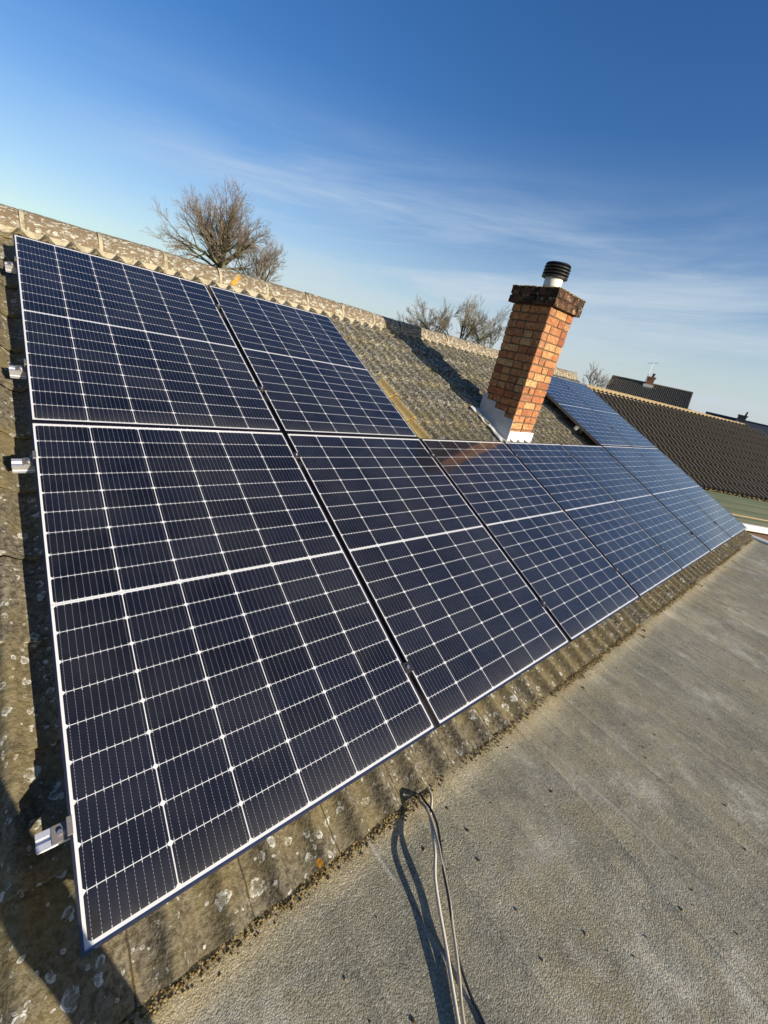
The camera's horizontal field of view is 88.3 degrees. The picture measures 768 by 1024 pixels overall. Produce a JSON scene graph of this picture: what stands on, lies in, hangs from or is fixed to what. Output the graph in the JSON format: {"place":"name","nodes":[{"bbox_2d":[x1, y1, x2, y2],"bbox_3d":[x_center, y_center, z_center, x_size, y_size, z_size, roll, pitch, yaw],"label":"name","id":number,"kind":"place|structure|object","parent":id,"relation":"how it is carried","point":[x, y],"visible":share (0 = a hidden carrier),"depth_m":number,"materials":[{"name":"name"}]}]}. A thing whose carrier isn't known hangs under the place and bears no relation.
{"place":"outdoors","nodes":[
{"label":"outdoors","id":0,"kind":"place"},
{"bbox_2d":[0,0,767,424],"label":"sky","id":1,"kind":"structure","parent":0,"point":[398,151],"materials":[{"name":"blue"}]},
{"label":"ground","id":2,"kind":"structure","parent":0,"visible":0},
{"bbox_2d":[140,177,275,277],"bbox_3d":[-10.877,-15.081,25.837,7.504,11.177,7.592,13,22,-2],"label":"bare tree","id":3,"kind":"object","parent":2,"relation":"on","point":[222,260],"visible":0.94,"depth_m":24.01,"materials":[{"name":"brown plant"}]},
{"bbox_2d":[203,223,288,282],"bbox_3d":[-9.583,-15.073,28.069,5.129,9.997,8.953,7,23,-15],"label":"bare tree","id":4,"kind":"object","parent":2,"relation":"on","point":[269,257],"visible":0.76,"depth_m":26.17,"materials":[{"name":"brown plant"}]},
{"bbox_2d":[0,204,767,1023],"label":"bungalow","id":5,"kind":"object","parent":2,"relation":"on","point":[610,874],"visible":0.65,"depth_m":1.41,"materials":[{"name":"corrugated fibre cement"},{"name":"brick"},{"name":"felt"}]},
{"bbox_2d":[5,261,16,273],"bbox_3d":[-1.350,-1.568,3.114,2.370,0.106,0.190,-7,54,-40],"label":"mounting rail","id":6,"kind":"object","parent":5,"relation":"attached to","point":[10,269],"visible":0.13,"depth_m":2.31,"materials":[{"name":"metal"}]},
{"bbox_2d":[8,256,16,266],"bbox_3d":[-2.166,-1.464,2.304,0.043,0.043,0.042,-7,54,-40],"label":"end clamp","id":7,"kind":"object","parent":6,"relation":"attached to","point":[12,263],"visible":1,"depth_m":2.31,"materials":[{"name":"metal"}]},
{"bbox_2d":[9,365,26,378],"bbox_3d":[-0.876,-0.791,2.654,2.390,0.106,0.190,-7,54,-40],"label":"mounting rail","id":8,"kind":"object","parent":5,"relation":"attached to","point":[13,372],"visible":0.13,"depth_m":1.85,"materials":[{"name":"metal"}]},
{"bbox_2d":[16,359,26,371],"bbox_3d":[-1.692,-0.686,1.845,0.043,0.043,0.042,-7,54,-40],"label":"end clamp","id":9,"kind":"object","parent":8,"relation":"attached to","point":[20,368],"visible":0.99,"depth_m":1.85,"materials":[{"name":"metal"}]},
{"bbox_2d":[13,234,281,431],"bbox_3d":[-1.467,-1.097,2.430,1.134,0.039,1.762,-7,54,-40],"label":"solar panel","id":10,"kind":"object","parent":8,"relation":"on","point":[106,341],"visible":0.84,"depth_m":2.29,"materials":[{"name":"blue glass"}]},
{"bbox_2d":[258,386,265,393],"bbox_3d":[-0.801,-0.795,2.579,0.040,0.040,0.044,-7,54,-40],"label":"clamp","id":11,"kind":"object","parent":8,"relation":"attached to","point":[262,389],"visible":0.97,"depth_m":2.57,"materials":[{"name":"metal"}]},
{"bbox_2d":[11,459,34,472],"bbox_3d":[1.623,-0.577,4.218,8.190,0.106,0.190,-7,54,-40],"label":"mounting rail","id":12,"kind":"object","parent":5,"relation":"attached to","point":[17,466],"visible":0.05,"depth_m":1.56,"materials":[{"name":"metal"}]},
{"bbox_2d":[23,451,36,465],"bbox_3d":[-1.404,-0.213,1.566,0.043,0.043,0.042,-7,54,-40],"label":"end clamp","id":13,"kind":"object","parent":12,"relation":"attached to","point":[28,461],"visible":0.96,"depth_m":1.57,"materials":[{"name":"metal"}]},
{"bbox_2d":[292,452,300,459],"bbox_3d":[-0.513,-0.323,2.300,0.040,0.040,0.044,-7,54,-40],"label":"clamp","id":14,"kind":"object","parent":12,"relation":"attached to","point":[296,455],"visible":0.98,"depth_m":2.29,"materials":[{"name":"metal"}]},
{"bbox_2d":[35,828,69,854],"bbox_3d":[2.233,0.422,3.629,8.186,0.106,0.190,-7,54,-40],"label":"mounting rail","id":15,"kind":"object","parent":5,"relation":"attached to","point":[43,841],"visible":0.07,"depth_m":0.97,"materials":[{"name":"metal"}]},
{"bbox_2d":[51,815,72,845],"bbox_3d":[-0.795,0.786,0.976,0.043,0.043,0.042,-7,54,-40],"label":"end clamp","id":16,"kind":"object","parent":15,"relation":"attached to","point":[61,831],"visible":0.99,"depth_m":0.98,"materials":[{"name":"metal"}]},
{"bbox_2d":[31,422,436,957],"bbox_3d":[-0.640,0.256,1.627,1.134,0.039,1.762,-7,54,-40],"label":"solar panel","id":17,"kind":"object","parent":15,"relation":"on","point":[233,680],"visible":1,"depth_m":1.40,"materials":[{"name":"glass"}]},
{"bbox_2d":[402,661,412,673],"bbox_3d":[0.096,0.676,1.710,0.040,0.040,0.044,-7,54,-40],"label":"clamp","id":18,"kind":"object","parent":17,"relation":"attached to","point":[407,667],"visible":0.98,"depth_m":1.70,"materials":[{"name":"metal"}]},
{"bbox_2d":[285,433,569,727],"bbox_3d":[0.244,0.155,2.366,1.134,0.038,1.762,-7,54,-40],"label":"solar panel","id":19,"kind":"object","parent":15,"relation":"on","point":[466,619],"visible":0.94,"depth_m":2.21,"materials":[{"name":"glass"}]},
{"bbox_2d":[420,439,639,641],"bbox_3d":[1.129,0.051,3.103,1.134,0.038,1.762,-7,54,-40],"label":"solar panel","id":20,"kind":"object","parent":15,"relation":"attached to","point":[576,582],"visible":0.85,"depth_m":2.99,"materials":[{"name":"blue glass"}]},
{"bbox_2d":[540,600,547,606],"bbox_3d":[0.980,0.573,2.448,0.040,0.040,0.044,-7,54,-40],"label":"clamp","id":21,"kind":"object","parent":15,"relation":"attached to","point":[543,603],"visible":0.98,"depth_m":2.44,"materials":[{"name":"metal"}]},
{"bbox_2d":[504,442,681,596],"bbox_3d":[2.013,-0.053,3.839,1.134,0.038,1.762,-7,54,-40],"label":"solar panel","id":22,"kind":"object","parent":15,"relation":"on","point":[624,542],"visible":0.85,"depth_m":3.75,"materials":[{"name":"blue glass"}]},
{"bbox_2d":[561,444,710,569],"bbox_3d":[2.897,-0.156,4.577,1.134,0.039,1.762,-7,54,-40],"label":"solar panel","id":23,"kind":"object","parent":15,"relation":"on","point":[660,524],"visible":0.81,"depth_m":4.50,"materials":[{"name":"blue glass"}]},
{"bbox_2d":[602,446,730,550],"bbox_3d":[3.783,-0.262,5.312,1.134,0.036,1.762,-7,54,-40],"label":"solar panel","id":24,"kind":"object","parent":15,"relation":"on","point":[686,512],"visible":0.8,"depth_m":5.24,"materials":[{"name":"blue glass"}]},
{"bbox_2d":[634,447,746,537],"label":"solar panel","id":25,"kind":"object","parent":15,"relation":"on","point":[710,506],"visible":0.79,"depth_m":6.00,"materials":[{"name":"blue glass"}]},
{"bbox_2d":[208,285,417,437],"bbox_3d":[-0.582,-1.201,3.166,1.134,0.037,1.762,-7,54,-40],"label":"solar panel","id":26,"kind":"object","parent":5,"relation":"attached to","point":[311,373],"visible":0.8,"depth_m":3.05,"materials":[{"name":"blue glass"}]},
{"bbox_2d":[417,793,465,1023],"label":"cable","id":27,"kind":"object","parent":5,"relation":"on","point":[452,928],"visible":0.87,"depth_m":1.17,"materials":[{"name":"grey plastic"}]},
{"bbox_2d":[121,539,765,1023],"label":"moss debris","id":28,"kind":"object","parent":5,"relation":"on","point":[579,673],"visible":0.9,"depth_m":1.29,"materials":[{"name":"brown plant"}]},
{"bbox_2d":[427,786,459,1023],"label":"cable","id":29,"kind":"object","parent":5,"relation":"on","point":[443,928],"visible":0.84,"depth_m":1.19,"materials":[{"name":"grey plastic"}]},
{"bbox_2d":[419,792,485,1023],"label":"cable","id":30,"kind":"object","parent":5,"relation":"on","point":[460,964],"visible":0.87,"depth_m":1.23,"materials":[{"name":"black plastic"}]},
{"bbox_2d":[574,426,582,433],"bbox_3d":[3.547,-1.309,6.340,2.390,0.106,0.190,-7,54,-40],"label":"mounting rail","id":31,"kind":"object","parent":5,"relation":"attached to","point":[579,429],"visible":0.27,"depth_m":5.57,"materials":[{"name":"metal"}]},
{"bbox_2d":[397,295,465,332],"bbox_3d":[3.329,-14.100,34.386,5.398,8.920,8.998,3,24,-23],"label":"bare tree","id":32,"kind":"object","parent":2,"relation":"on","point":[425,322],"visible":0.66,"depth_m":32.83,"materials":[{"name":"brown plant"}]},
{"bbox_2d":[427,295,503,344],"bbox_3d":[6.057,-14.201,35.125,6.504,9.712,10.284,12,23,-4],"label":"bare tree","id":33,"kind":"object","parent":2,"relation":"on","point":[465,325],"visible":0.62,"depth_m":32.76,"materials":[{"name":"brown plant"}]},
{"bbox_2d":[466,296,511,347],"bbox_3d":[7.945,-12.962,34.042,6.692,9.103,11.777,4,24,-21],"label":"bare tree","id":34,"kind":"object","parent":2,"relation":"on","point":[482,331],"visible":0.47,"depth_m":32.10,"materials":[{"name":"brown plant"}]},
{"bbox_2d":[576,360,619,387],"bbox_3d":[13.155,-6.844,26.424,1.896,6.143,3.935,-7,30,-40],"label":"bare tree","id":35,"kind":"object","parent":2,"relation":"on","point":[603,383],"visible":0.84,"depth_m":25.06,"materials":[{"name":"brown plant"}]},
{"bbox_2d":[605,363,692,408],"bbox_3d":[23.847,-9.783,36.725,6.607,7.703,7.825,25,25,26],"label":"bungalow","id":36,"kind":"object","parent":2,"relation":"on","point":[648,388],"visible":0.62,"depth_m":35.33,"materials":[{"name":"tile"}]},
{"bbox_2d":[582,383,767,539],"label":"neighbour bungalow","id":37,"kind":"object","parent":2,"relation":"on","point":[723,462],"visible":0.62,"depth_m":11.27,"materials":[{"name":"tile"}]},
{"bbox_2d":[705,411,767,436],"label":"slate bungalow","id":38,"kind":"object","parent":2,"relation":"on","point":[753,425],"visible":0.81,"depth_m":27.43,"materials":[{"name":"brick"}]},
{"bbox_3d":[3.073,-2.087,6.799,2.390,0.106,0.190,-7,54,-40],"label":"rail","id":39,"kind":"object","parent":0,"visible":0},
{"bbox_2d":[546,376,631,446],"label":"solar panel","id":40,"kind":"object","parent":39,"relation":"on","point":[597,429],"visible":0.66,"depth_m":5.97,"materials":[{"name":"blue glass"}]},
{"bbox_2d":[557,377,656,447],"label":"solar panel","id":41,"kind":"object","parent":39,"relation":"attached to","point":[630,434],"visible":0.71,"depth_m":6.80,"materials":[{"name":"blue glass"}]}
]}

